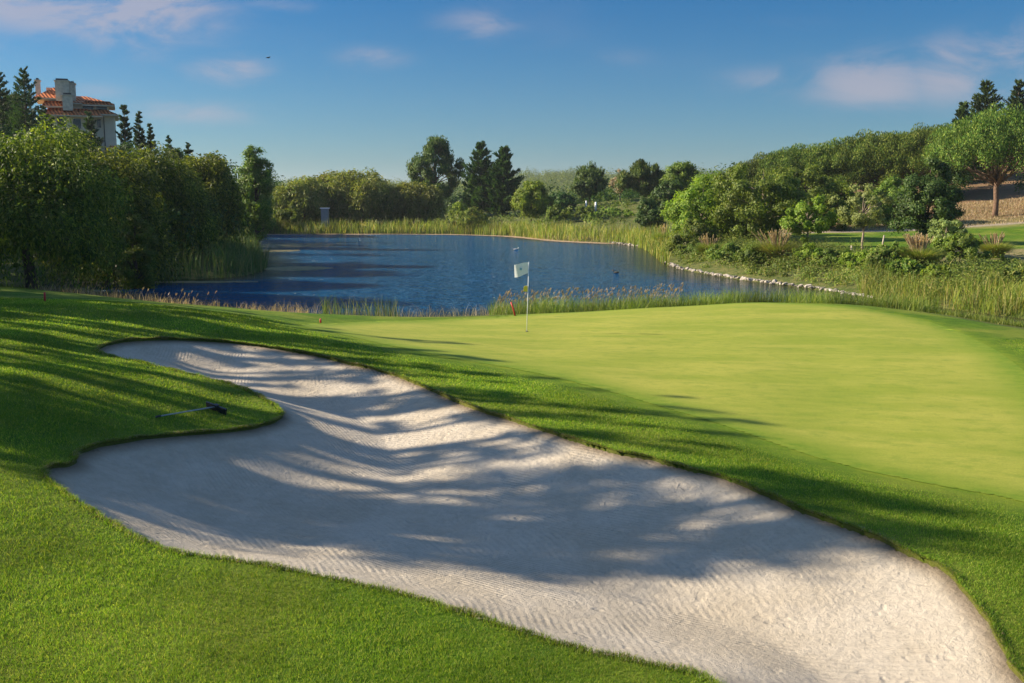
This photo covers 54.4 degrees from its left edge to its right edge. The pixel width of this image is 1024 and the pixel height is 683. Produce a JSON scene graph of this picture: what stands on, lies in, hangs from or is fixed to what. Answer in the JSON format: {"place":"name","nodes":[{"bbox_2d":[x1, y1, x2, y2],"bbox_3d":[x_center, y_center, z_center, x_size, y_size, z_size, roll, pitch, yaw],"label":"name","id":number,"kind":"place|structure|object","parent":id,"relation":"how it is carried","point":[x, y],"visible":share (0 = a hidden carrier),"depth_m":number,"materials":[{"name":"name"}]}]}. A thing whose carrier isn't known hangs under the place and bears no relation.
{"place":"outdoors","nodes":[
{"label":"outdoors","id":0,"kind":"place"},
{"bbox_2d":[67,281,251,282],"bbox_3d":[-20.668,-3.432,57.269,12.190,0.015,1.635,0,8,0],"label":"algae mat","id":1,"kind":"object","parent":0,"point":[182,281],"visible":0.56,"depth_m":57.44,"materials":[{"name":"plant"}]},
{"bbox_2d":[264,266,332,270],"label":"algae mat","id":2,"kind":"object","parent":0,"point":[297,268],"visible":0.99,"depth_m":68.28,"materials":[{"name":"green plant"}]},
{"bbox_2d":[261,243,339,247],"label":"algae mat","id":3,"kind":"object","parent":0,"point":[292,245],"visible":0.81,"depth_m":102.43,"materials":[{"name":"green plant"}]},
{"bbox_2d":[0,160,1023,682],"bbox_3d":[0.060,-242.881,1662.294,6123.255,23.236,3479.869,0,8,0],"label":"ground","id":4,"kind":"structure","parent":0,"point":[982,332],"depth_m":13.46,"materials":[{"name":"green plant"}]},
{"bbox_2d":[0,72,18,136],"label":"conifer tree","id":5,"kind":"object","parent":4,"relation":"on","point":[3,99],"visible":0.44,"depth_m":109.17,"materials":[{"name":"green plant"}]},
{"bbox_2d":[0,123,42,149],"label":"broadleaf tree","id":6,"kind":"object","parent":4,"relation":"on","point":[6,131],"visible":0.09,"depth_m":93.58,"materials":[{"name":"green plant"}]},
{"bbox_2d":[1,66,52,152],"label":"conifer tree","id":7,"kind":"object","parent":4,"relation":"on","point":[28,101],"visible":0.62,"depth_m":107.02,"materials":[{"name":"green plant"}]},
{"bbox_2d":[36,105,57,137],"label":"conifer tree","id":8,"kind":"object","parent":4,"relation":"on","point":[43,109],"visible":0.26,"depth_m":115.28,"materials":[{"name":"green plant"}]},
{"bbox_2d":[17,122,100,250],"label":"willow tree","id":9,"kind":"object","parent":4,"relation":"on","point":[85,137],"visible":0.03,"depth_m":68.44,"materials":[{"name":"green plant"}]},
{"bbox_2d":[0,113,140,293],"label":"willow tree","id":10,"kind":"object","parent":4,"relation":"on","point":[44,200],"visible":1,"depth_m":45.30,"materials":[{"name":"green plant"}]},
{"bbox_2d":[34,78,118,152],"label":"hillside house","id":11,"kind":"structure","parent":4,"relation":"on","point":[60,99],"depth_m":127.81,"materials":[{"name":"paint"}]},
{"bbox_2d":[82,111,104,150],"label":"conifer tree","id":12,"kind":"object","parent":4,"relation":"on","point":[89,123],"visible":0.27,"depth_m":109.60,"materials":[{"name":"green plant"}]},
{"bbox_2d":[35,145,185,288],"bbox_3d":[-22.562,-6.399,55.611,8.426,9.083,8.098,0,8,0],"label":"willow tree","id":13,"kind":"object","parent":4,"relation":"on","point":[141,202],"visible":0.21,"depth_m":55.22,"materials":[{"name":"green plant"}]},
{"bbox_2d":[99,140,139,167],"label":"broadleaf tree","id":14,"kind":"object","parent":4,"relation":"on","point":[127,146],"visible":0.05,"depth_m":97.55,"materials":[{"name":"green plant"}]},
{"bbox_2d":[1,190,245,268],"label":"bank undergrowth","id":15,"kind":"object","parent":4,"relation":"on","point":[189,232],"visible":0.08,"depth_m":62.81,"materials":[{"name":"green plant"}]},
{"bbox_2d":[115,104,133,153],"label":"conifer tree","id":16,"kind":"object","parent":4,"relation":"on","point":[125,132],"visible":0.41,"depth_m":109.56,"materials":[{"name":"green plant"}]},
{"bbox_2d":[113,213,158,289],"bbox_3d":[-19.881,-4.071,52.923,2.631,5.454,2.322,8,11,43],"label":"broadleaf tree","id":17,"kind":"object","parent":4,"relation":"on","point":[145,280],"visible":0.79,"depth_m":52.48,"materials":[{"name":"green plant"}]},
{"bbox_2d":[133,110,148,150],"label":"conifer tree","id":18,"kind":"object","parent":4,"relation":"on","point":[139,137],"visible":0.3,"depth_m":111.58,"materials":[{"name":"green plant"}]},
{"bbox_2d":[146,123,157,159],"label":"conifer tree","id":19,"kind":"object","parent":4,"relation":"on","point":[150,137],"visible":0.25,"depth_m":112.68,"materials":[{"name":"green plant"}]},
{"bbox_2d":[25,283,308,312],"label":"crest grass","id":20,"kind":"structure","parent":4,"relation":"on","point":[129,296],"depth_m":38.38,"materials":[{"name":"plant"}]},
{"bbox_2d":[118,141,222,261],"bbox_3d":[-23.559,-9.117,65.418,7.906,7.836,9.260,-7,11,-41],"label":"willow tree","id":21,"kind":"object","parent":4,"relation":"on","point":[181,187],"visible":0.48,"depth_m":64.19,"materials":[{"name":"green plant"}]},
{"bbox_2d":[84,230,271,281],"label":"bank reeds","id":22,"kind":"object","parent":4,"relation":"on","point":[234,257],"visible":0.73,"depth_m":63.01,"materials":[{"name":"green plant"}]},
{"bbox_2d":[155,401,226,417],"bbox_3d":[-5.192,1.164,15.917,0.454,0.214,1.294,5,9,30],"label":"bunker rake","id":23,"kind":"object","parent":4,"relation":"on","point":[217,408],"visible":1,"depth_m":16.37,"materials":[{"name":"black plastic"}]},
{"bbox_2d":[168,150,253,255],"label":"willow tree","id":24,"kind":"object","parent":4,"relation":"on","point":[213,168],"visible":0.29,"depth_m":70.74,"materials":[{"name":"green plant"}]},
{"bbox_2d":[234,144,277,245],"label":"poplar tree","id":25,"kind":"object","parent":4,"relation":"on","point":[255,179],"visible":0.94,"depth_m":94.30,"materials":[{"name":"green plant"}]},
{"bbox_2d":[273,205,299,221],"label":"shrub","id":26,"kind":"object","parent":4,"relation":"on","point":[283,214],"visible":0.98,"depth_m":139.96,"materials":[{"name":"green plant"}]},
{"bbox_2d":[271,175,337,221],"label":"willow tree","id":27,"kind":"object","parent":4,"relation":"on","point":[307,198],"visible":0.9,"depth_m":143.76,"materials":[{"name":"green plant"}]},
{"bbox_2d":[305,170,359,221],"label":"willow tree","id":28,"kind":"object","parent":4,"relation":"on","point":[323,176],"visible":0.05,"depth_m":150.91,"materials":[{"name":"green plant"}]},
{"bbox_2d":[323,167,397,225],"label":"willow tree","id":29,"kind":"object","parent":4,"relation":"on","point":[359,193],"visible":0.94,"depth_m":145.18,"materials":[{"name":"green plant"}]},
{"bbox_2d":[317,290,403,316],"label":"inlet rushes","id":30,"kind":"object","parent":4,"relation":"on","point":[385,311],"visible":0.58,"depth_m":38.05,"materials":[{"name":"green plant"}]},
{"bbox_2d":[251,299,505,316],"bbox_3d":[-5.404,-1.207,38.347,10.961,1.257,3.306,0,8,-3],"label":"shore straw","id":31,"kind":"object","parent":4,"relation":"on","point":[399,310],"visible":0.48,"depth_m":37.90,"materials":[{"name":"beige plant"}]},
{"bbox_2d":[244,213,546,238],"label":"reed bed","id":32,"kind":"object","parent":4,"relation":"on","point":[535,231],"visible":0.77,"depth_m":137.79,"materials":[{"name":"green plant"}]},
{"bbox_2d":[378,181,446,224],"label":"willow tree","id":33,"kind":"object","parent":4,"relation":"on","point":[421,201],"visible":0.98,"depth_m":145.62,"materials":[{"name":"green plant"}]},
{"bbox_2d":[405,134,466,198],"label":"pine tree","id":34,"kind":"object","parent":4,"relation":"on","point":[419,169],"visible":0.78,"depth_m":161.35,"materials":[{"name":"green plant"}]},
{"bbox_2d":[165,147,734,220],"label":"bank thicket","id":35,"kind":"object","parent":4,"relation":"on","point":[449,202],"visible":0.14,"depth_m":167.49,"materials":[{"name":"green plant"}]},
{"bbox_2d":[448,201,467,221],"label":"shrub","id":36,"kind":"object","parent":4,"relation":"on","point":[453,213],"visible":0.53,"depth_m":140.22,"materials":[{"name":"green plant"}]},
{"bbox_2d":[451,206,488,229],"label":"shrub","id":37,"kind":"object","parent":4,"relation":"on","point":[470,216],"visible":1,"depth_m":135.73,"materials":[{"name":"green plant"}]},
{"bbox_2d":[458,141,497,216],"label":"conifer tree","id":38,"kind":"object","parent":4,"relation":"on","point":[477,185],"visible":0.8,"depth_m":156.88,"materials":[{"name":"green plant"}]},
{"bbox_2d":[238,165,725,200],"bbox_3d":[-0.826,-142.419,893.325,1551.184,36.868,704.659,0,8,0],"label":"hill woods","id":39,"kind":"object","parent":4,"relation":"on","point":[557,177],"visible":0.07,"depth_m":772.61,"materials":[{"name":"green plant"}]},
{"bbox_2d":[301,192,693,227],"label":"meadow scrub","id":40,"kind":"object","parent":4,"relation":"on","point":[624,205],"visible":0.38,"depth_m":144.46,"materials":[{"name":"green plant"}]},
{"bbox_2d":[480,145,525,216],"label":"conifer tree","id":41,"kind":"object","parent":4,"relation":"on","point":[499,198],"visible":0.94,"depth_m":154.12,"materials":[{"name":"green plant"}]},
{"bbox_2d":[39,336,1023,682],"bbox_3d":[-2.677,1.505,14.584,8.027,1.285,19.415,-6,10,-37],"label":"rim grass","id":42,"kind":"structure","parent":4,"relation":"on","point":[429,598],"depth_m":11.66,"materials":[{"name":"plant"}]},
{"bbox_2d":[510,180,554,221],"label":"broadleaf tree","id":43,"kind":"object","parent":4,"relation":"on","point":[524,198],"visible":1,"depth_m":140.35,"materials":[{"name":"green plant"}]},
{"bbox_2d":[49,340,1022,682],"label":"bunker sand","id":44,"kind":"structure","parent":4,"relation":"on","point":[361,474],"depth_m":12.50,"materials":[{"name":"beige sand"}]},
{"bbox_2d":[545,203,565,220],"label":"shrub","id":45,"kind":"object","parent":4,"relation":"on","point":[553,212],"visible":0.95,"depth_m":136.16,"materials":[{"name":"green plant"}]},
{"bbox_2d":[546,192,576,211],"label":"broadleaf tree","id":46,"kind":"object","parent":4,"relation":"on","point":[560,197],"visible":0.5,"depth_m":147.74,"materials":[{"name":"green plant"}]},
{"bbox_2d":[559,205,603,219],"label":"shrub","id":47,"kind":"object","parent":4,"relation":"on","point":[582,212],"visible":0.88,"depth_m":135.94,"materials":[{"name":"green plant"}]},
{"bbox_2d":[570,160,608,204],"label":"pine tree","id":48,"kind":"object","parent":4,"relation":"on","point":[590,181],"visible":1,"depth_m":156.45,"materials":[{"name":"green plant"}]},
{"bbox_2d":[543,220,670,265],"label":"reeds","id":49,"kind":"object","parent":4,"relation":"on","point":[643,239],"visible":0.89,"depth_m":108.98,"materials":[{"name":"green plant"}]},
{"bbox_2d":[587,207,634,217],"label":"shrub","id":50,"kind":"object","parent":4,"relation":"on","point":[613,211],"visible":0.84,"depth_m":135.46,"materials":[{"name":"green plant"}]},
{"bbox_2d":[529,177,710,205],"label":"slope woods","id":51,"kind":"object","parent":4,"relation":"on","point":[625,195],"visible":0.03,"depth_m":175.85,"materials":[{"name":"green plant"}]},
{"bbox_2d":[614,158,665,204],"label":"pine tree","id":52,"kind":"object","parent":4,"relation":"on","point":[643,176],"visible":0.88,"depth_m":146.57,"materials":[{"name":"green plant"}]},
{"bbox_2d":[634,196,666,231],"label":"bush","id":53,"kind":"object","parent":4,"relation":"on","point":[650,208],"visible":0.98,"depth_m":106.56,"materials":[{"name":"green plant"}]},
{"bbox_2d":[302,303,1023,501],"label":"putting green","id":54,"kind":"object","parent":4,"relation":"on","point":[901,396],"visible":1,"depth_m":23.37,"materials":[{"name":"green plant"}]},
{"bbox_2d":[514,262,528,331],"bbox_3d":[0.292,-1.316,30.321,0.452,2.220,0.108,1,8,4],"label":"flagstick","id":55,"kind":"object","parent":54,"relation":"on","point":[520,269],"visible":0.98,"depth_m":30.19,"materials":[{"name":"white paint"}]},
{"bbox_2d":[648,179,685,212],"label":"broadleaf tree","id":56,"kind":"object","parent":4,"relation":"on","point":[665,190],"visible":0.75,"depth_m":125.50,"materials":[{"name":"green plant"}]},
{"bbox_2d":[659,160,698,190],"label":"broadleaf tree","id":57,"kind":"object","parent":4,"relation":"on","point":[683,172],"visible":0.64,"depth_m":136.33,"materials":[{"name":"green plant"}]},
{"bbox_2d":[675,243,700,255],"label":"shrub","id":58,"kind":"object","parent":4,"relation":"on","point":[684,248],"visible":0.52,"depth_m":71.95,"materials":[{"name":"green plant"}]},
{"bbox_2d":[669,218,720,247],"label":"bush","id":59,"kind":"object","parent":4,"relation":"on","point":[690,229],"visible":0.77,"depth_m":73.07,"materials":[{"name":"green plant"}]},
{"bbox_2d":[657,169,744,236],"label":"broadleaf tree","id":60,"kind":"object","parent":4,"relation":"on","point":[676,213],"visible":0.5,"depth_m":82.05,"materials":[{"name":"green plant"}]},
{"bbox_2d":[487,282,944,314],"bbox_3d":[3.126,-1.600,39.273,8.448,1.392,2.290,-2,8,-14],"label":"pond edge seed stalks","id":61,"kind":"object","parent":4,"relation":"on","point":[587,304],"visible":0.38,"depth_m":38.84,"materials":[{"name":"plant"}]},
{"bbox_2d":[497,282,683,303],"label":"pond edge seed heads","id":62,"kind":"object","parent":61,"relation":"attached to","point":[571,292],"visible":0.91,"depth_m":39.03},
{"bbox_2d":[704,242,740,260],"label":"shrub","id":63,"kind":"object","parent":4,"relation":"on","point":[718,254],"visible":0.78,"depth_m":65.44,"materials":[{"name":"green plant"}]},
{"bbox_2d":[735,244,766,264],"bbox_3d":[14.950,-5.284,61.887,1.955,1.622,2.136,0,8,0],"label":"shrub","id":64,"kind":"object","parent":4,"relation":"on","point":[744,254],"visible":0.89,"depth_m":61.46,"materials":[{"name":"green plant"}]},
{"bbox_2d":[706,161,811,238],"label":"broadleaf tree","id":65,"kind":"object","parent":4,"relation":"on","point":[777,194],"visible":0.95,"depth_m":77.49,"materials":[{"name":"green plant"}]},
{"bbox_2d":[730,151,806,189],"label":"stone pine tree","id":66,"kind":"object","parent":4,"relation":"on","point":[754,176],"visible":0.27,"depth_m":123.73,"materials":[{"name":"green plant"}]},
{"bbox_2d":[747,228,800,263],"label":"pampas grass","id":67,"kind":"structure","parent":4,"relation":"on","point":[766,247],"depth_m":61.26,"materials":[{"name":"green plant"}]},
{"bbox_2d":[754,143,851,193],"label":"stone pine tree","id":68,"kind":"object","parent":4,"relation":"on","point":[786,157],"visible":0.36,"depth_m":121.14,"materials":[{"name":"green plant"}]},
{"bbox_2d":[766,162,848,217],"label":"broadleaf tree","id":69,"kind":"object","parent":4,"relation":"on","point":[815,183],"visible":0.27,"depth_m":95.16,"materials":[{"name":"green plant"}]},
{"bbox_2d":[777,194,839,242],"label":"young tree","id":70,"kind":"object","parent":4,"relation":"on","point":[799,224],"visible":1,"depth_m":68.79,"materials":[{"name":"green plant"}]},
{"bbox_2d":[791,242,828,263],"bbox_3d":[17.885,-5.228,59.822,2.305,1.516,2.110,7,11,40],"label":"shrub","id":71,"kind":"object","parent":4,"relation":"on","point":[811,245],"visible":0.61,"depth_m":59.45,"materials":[{"name":"green plant"}]},
{"bbox_2d":[809,247,851,265],"bbox_3d":[18.633,-4.843,57.837,2.591,1.316,2.631,4,9,29],"label":"shrub","id":72,"kind":"object","parent":4,"relation":"on","point":[831,253],"visible":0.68,"depth_m":57.35,"materials":[{"name":"green plant"}]},
{"bbox_2d":[809,181,862,230],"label":"broadleaf tree","id":73,"kind":"object","parent":4,"relation":"on","point":[845,194],"visible":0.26,"depth_m":93.71,"materials":[{"name":"green plant"}]},
{"bbox_2d":[656,230,1023,299],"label":"bank weeds","id":74,"kind":"object","parent":4,"relation":"on","point":[751,268],"visible":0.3,"depth_m":55.65,"materials":[{"name":"green plant"}]},
{"bbox_2d":[793,136,888,190],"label":"stone pine tree","id":75,"kind":"object","parent":4,"relation":"on","point":[822,150],"visible":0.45,"depth_m":118.87,"materials":[{"name":"green plant"}]},
{"bbox_2d":[684,234,1020,283],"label":"bank tall grass","id":76,"kind":"structure","parent":4,"relation":"on","point":[828,263],"depth_m":56.55,"materials":[{"name":"green plant"}]},
{"bbox_2d":[694,226,1023,291],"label":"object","id":77,"kind":"object","parent":4,"relation":"on","point":[982,277],"visible":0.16,"depth_m":56.74,"materials":[{"name":"green plant"}]},
{"bbox_2d":[838,250,883,270],"bbox_3d":[19.354,-4.388,54.905,2.473,1.445,2.691,0,8,0],"label":"shrub","id":78,"kind":"object","parent":4,"relation":"on","point":[857,258],"visible":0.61,"depth_m":54.57,"materials":[{"name":"green plant"}]},
{"bbox_2d":[828,183,895,249],"bbox_3d":[23.055,-8.075,65.422,4.025,4.751,3.973,0,8,0],"label":"young tree","id":79,"kind":"object","parent":4,"relation":"on","point":[865,219],"visible":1,"depth_m":64.74,"materials":[{"name":"green plant"}]},
{"bbox_2d":[827,129,929,190],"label":"stone pine tree","id":80,"kind":"object","parent":4,"relation":"on","point":[871,141],"visible":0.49,"depth_m":116.78,"materials":[{"name":"green plant"}]},
{"bbox_2d":[862,174,904,225],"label":"broadleaf tree","id":81,"kind":"object","parent":4,"relation":"on","point":[894,183],"visible":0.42,"depth_m":96.43,"materials":[{"name":"green plant"}]},
{"bbox_2d":[860,241,912,267],"bbox_3d":[20.177,-4.552,53.990,2.809,1.890,2.402,0,8,0],"label":"shrub","id":82,"kind":"object","parent":4,"relation":"on","point":[882,253],"visible":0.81,"depth_m":53.45,"materials":[{"name":"green plant"}]},
{"bbox_2d":[781,196,1023,232],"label":"slope dry grass","id":83,"kind":"structure","parent":4,"relation":"on","point":[1012,210],"depth_m":99.85,"materials":[{"name":"plant"}]},
{"bbox_2d":[885,257,926,279],"bbox_3d":[19.894,-3.564,50.044,1.788,1.386,2.247,-3,9,-19],"label":"shrub","id":84,"kind":"object","parent":4,"relation":"on","point":[905,261],"visible":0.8,"depth_m":49.65,"materials":[{"name":"green plant"}]},
{"bbox_2d":[864,122,969,188],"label":"stone pine tree","id":85,"kind":"object","parent":4,"relation":"on","point":[912,141],"visible":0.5,"depth_m":114.93,"materials":[{"name":"green plant"}]},
{"bbox_2d":[810,296,1023,326],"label":"creek edge grass","id":86,"kind":"structure","parent":4,"relation":"on","point":[1002,320],"depth_m":37.02,"materials":[{"name":"green plant"}]},
{"bbox_2d":[895,232,951,266],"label":"pampas grass","id":87,"kind":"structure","parent":4,"relation":"on","point":[918,250],"depth_m":53.45,"materials":[{"name":"green plant"}]},
{"bbox_2d":[884,155,973,238],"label":"broadleaf tree","id":88,"kind":"object","parent":4,"relation":"on","point":[941,192],"visible":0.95,"depth_m":72.18,"materials":[{"name":"green plant"}]},
{"bbox_2d":[847,257,1023,315],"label":"creek reeds","id":89,"kind":"object","parent":4,"relation":"on","point":[979,292],"visible":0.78,"depth_m":44.58,"materials":[{"name":"green plant"}]},
{"bbox_2d":[920,264,952,282],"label":"shrub","id":90,"kind":"object","parent":4,"relation":"on","point":[930,267],"visible":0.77,"depth_m":47.62,"materials":[{"name":"green plant"}]},
{"bbox_2d":[926,218,967,243],"bbox_3d":[26.908,-6.430,61.758,2.448,2.570,2.677,0,8,-1],"label":"bush","id":91,"kind":"object","parent":4,"relation":"on","point":[945,226],"visible":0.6,"depth_m":61.36,"materials":[{"name":"green plant"}]},
{"bbox_2d":[896,123,1006,188],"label":"stone pine tree","id":92,"kind":"object","parent":4,"relation":"on","point":[973,168],"visible":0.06,"depth_m":117.12,"materials":[{"name":"green plant"}]},
{"bbox_2d":[931,232,992,263],"bbox_3d":[24.947,-5.116,55.792,3.399,2.010,3.428,0,8,-1],"label":"bush","id":93,"kind":"object","parent":4,"relation":"on","point":[957,241],"visible":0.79,"depth_m":55.31,"materials":[{"name":"green plant"}]},
{"bbox_2d":[951,101,982,179],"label":"conifer tree","id":94,"kind":"object","parent":4,"relation":"on","point":[962,111],"visible":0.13,"depth_m":128.83,"materials":[{"name":"green plant"}]},
{"bbox_2d":[921,102,1023,216],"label":"stone pine tree","id":95,"kind":"object","parent":4,"relation":"on","point":[984,135],"visible":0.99,"depth_m":96.19,"materials":[{"name":"green plant"}]},
{"bbox_2d":[955,79,1017,176],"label":"conifer tree","id":96,"kind":"object","parent":4,"relation":"on","point":[987,87],"visible":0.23,"depth_m":131.31,"materials":[{"name":"green plant"}]},
{"bbox_2d":[977,232,1018,257],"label":"pampas grass","id":97,"kind":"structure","parent":4,"relation":"on","point":[1001,246],"depth_m":59.41,"materials":[{"name":"green plant"}]},
{"bbox_2d":[973,257,1023,268],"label":"bush","id":98,"kind":"object","parent":4,"relation":"on","point":[1004,259],"visible":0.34,"depth_m":52.58,"materials":[{"name":"green plant"}]},
{"bbox_2d":[992,266,1023,283],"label":"shrub","id":99,"kind":"object","parent":4,"relation":"on","point":[1014,273],"visible":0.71,"depth_m":45.63,"materials":[{"name":"green plant"}]},
{"bbox_2d":[1000,79,1023,171],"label":"conifer tree","id":100,"kind":"object","parent":4,"relation":"on","point":[1017,95],"visible":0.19,"depth_m":134.28,"materials":[{"name":"green plant"}]},
{"bbox_2d":[0,0,1023,183],"label":"sky","id":101,"kind":"structure","parent":0,"point":[347,85],"materials":[{"name":"blue"}]},
{"bbox_2d":[39,234,1023,327],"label":"pond water","id":102,"kind":"structure","parent":0,"point":[425,272],"depth_m":59.79,"materials":[{"name":"blue liquid"}]},
{"bbox_2d":[258,234,615,243],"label":"shore debris","id":103,"kind":"object","parent":102,"relation":"on","point":[504,236],"visible":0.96,"depth_m":120.44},
{"bbox_2d":[689,233,723,257],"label":"pampas grass","id":104,"kind":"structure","parent":0,"point":[701,247],"depth_m":69.46,"materials":[{"name":"green plant"}]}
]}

